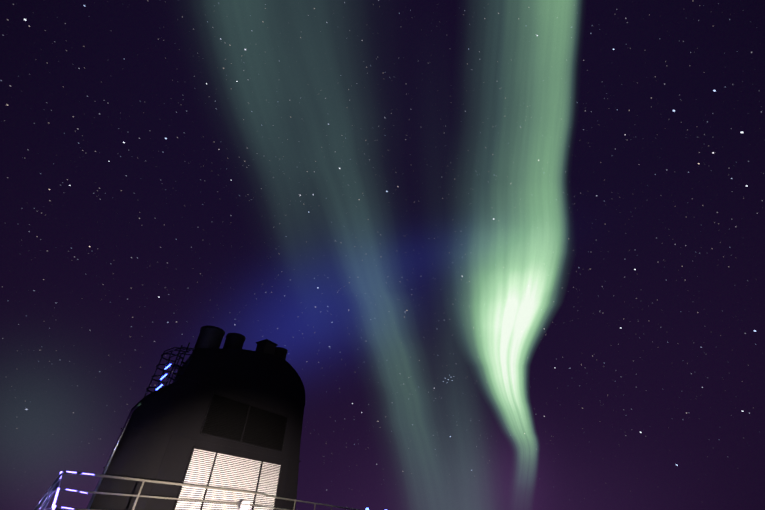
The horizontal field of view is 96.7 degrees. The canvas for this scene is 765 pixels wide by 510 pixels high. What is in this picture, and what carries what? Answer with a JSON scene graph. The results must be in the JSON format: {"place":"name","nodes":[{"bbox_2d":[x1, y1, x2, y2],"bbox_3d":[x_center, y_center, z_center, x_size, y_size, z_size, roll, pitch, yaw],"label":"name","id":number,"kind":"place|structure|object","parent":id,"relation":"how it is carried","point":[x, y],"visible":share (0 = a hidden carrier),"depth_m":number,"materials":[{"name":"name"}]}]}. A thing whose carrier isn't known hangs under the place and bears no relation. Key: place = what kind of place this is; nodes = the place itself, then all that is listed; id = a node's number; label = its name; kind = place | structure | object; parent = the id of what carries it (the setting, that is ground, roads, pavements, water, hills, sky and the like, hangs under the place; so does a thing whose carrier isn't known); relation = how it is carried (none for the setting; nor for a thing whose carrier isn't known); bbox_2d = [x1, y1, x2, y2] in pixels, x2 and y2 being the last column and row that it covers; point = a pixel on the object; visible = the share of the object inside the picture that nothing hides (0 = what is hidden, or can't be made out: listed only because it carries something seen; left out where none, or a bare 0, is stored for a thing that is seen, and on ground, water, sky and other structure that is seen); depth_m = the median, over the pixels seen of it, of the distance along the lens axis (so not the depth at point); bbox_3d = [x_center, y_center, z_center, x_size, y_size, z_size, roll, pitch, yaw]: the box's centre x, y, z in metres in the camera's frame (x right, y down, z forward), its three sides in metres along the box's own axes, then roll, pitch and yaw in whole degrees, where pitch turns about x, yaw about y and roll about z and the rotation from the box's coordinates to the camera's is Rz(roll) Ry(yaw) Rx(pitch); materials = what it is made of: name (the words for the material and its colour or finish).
{"place":"outdoors","nodes":[
{"label":"outdoors","id":0,"kind":"place"},
{"bbox_2d":[0,0,764,509],"label":"sky","id":1,"kind":"structure","parent":0,"point":[578,153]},
{"bbox_2d":[24,19,755,465],"bbox_3d":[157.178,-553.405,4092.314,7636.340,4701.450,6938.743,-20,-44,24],"label":"bright stars","id":2,"kind":"object","parent":1,"relation":"in","point":[386,191],"visible":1,"depth_m":4406.52,"materials":[{"name":"white"}]},
{"bbox_3d":[-3.912,16.006,1.771,20.400,21.400,69.000,-20,-44,24],"label":"superstructure","id":3,"kind":"object","parent":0,"visible":0},
{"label":"top deck","id":4,"kind":"structure","parent":3,"relation":"on","visible":0},
{"bbox_2d":[87,348,304,509],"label":"funnel casing","id":5,"kind":"object","parent":4,"relation":"on","point":[179,405],"visible":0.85,"depth_m":9.94,"materials":[{"name":"black metal"}]},
{"bbox_2d":[87,403,141,508],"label":"corner pipe","id":6,"kind":"object","parent":5,"relation":"attached to","point":[123,429],"visible":1,"depth_m":7.89,"materials":[{"name":"black metal"}]},
{"bbox_2d":[144,343,194,396],"bbox_3d":[-6.467,3.860,10.412,0.639,2.393,1.152,-20,-44,24],"label":"caged ladder","id":7,"kind":"object","parent":5,"relation":"attached to","point":[173,366],"visible":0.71,"depth_m":10.44,"materials":[{"name":"metal"}]},
{"bbox_2d":[156,364,170,389],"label":"light strips","id":8,"kind":"object","parent":7,"relation":"attached to","point":[163,377],"visible":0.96,"depth_m":9.95,"materials":[{"name":"plastic"}]},
{"bbox_2d":[132,373,299,509],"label":"funnel seams","id":9,"kind":"object","parent":5,"relation":"attached to","point":[169,443],"visible":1,"depth_m":10.18,"materials":[{"name":"black metal"}]},
{"bbox_2d":[172,447,281,509],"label":"louvre","id":10,"kind":"object","parent":5,"relation":"attached to","point":[211,468],"visible":0.9,"depth_m":10.02,"materials":[{"name":"white paint"}]},
{"bbox_2d":[193,325,287,359],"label":"exhaust pipes","id":11,"kind":"object","parent":5,"relation":"on","point":[209,336],"visible":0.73,"depth_m":12.30,"materials":[{"name":"black metal"}]},
{"bbox_2d":[200,392,287,451],"bbox_3d":[-4.392,5.604,11.260,0.042,1.160,3.320,-20,-44,24],"label":"louvre","id":12,"kind":"object","parent":5,"relation":"attached to","point":[230,419],"visible":1,"depth_m":11.10,"materials":[{"name":"black paint"}]},
{"bbox_2d":[256,339,277,354],"bbox_3d":[-4.949,4.438,13.997,0.660,1.710,0.660,-20,-44,24],"label":"exhaust vent","id":13,"kind":"object","parent":5,"relation":"on","point":[266,346],"visible":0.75,"depth_m":14.23,"materials":[{"name":"black metal"}]},
{"bbox_2d":[34,471,358,509],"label":"railing","id":14,"kind":"object","parent":4,"relation":"on","point":[52,488],"visible":0.98,"depth_m":7.01,"materials":[{"name":"silver metal"}]},
{"bbox_2d":[51,471,62,509],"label":"railing post","id":15,"kind":"object","parent":14,"relation":"attached to","point":[58,485],"visible":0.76,"depth_m":5.98,"materials":[{"name":"silver metal"}]},
{"bbox_2d":[52,471,93,509],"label":"light strips","id":16,"kind":"object","parent":14,"relation":"attached to","point":[55,499],"visible":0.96,"depth_m":6.00,"materials":[{"name":"white plastic"}]},
{"bbox_2d":[240,501,249,509],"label":"flood light","id":17,"kind":"object","parent":4,"relation":"on","point":[245,507],"visible":0.98,"depth_m":8.85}
]}

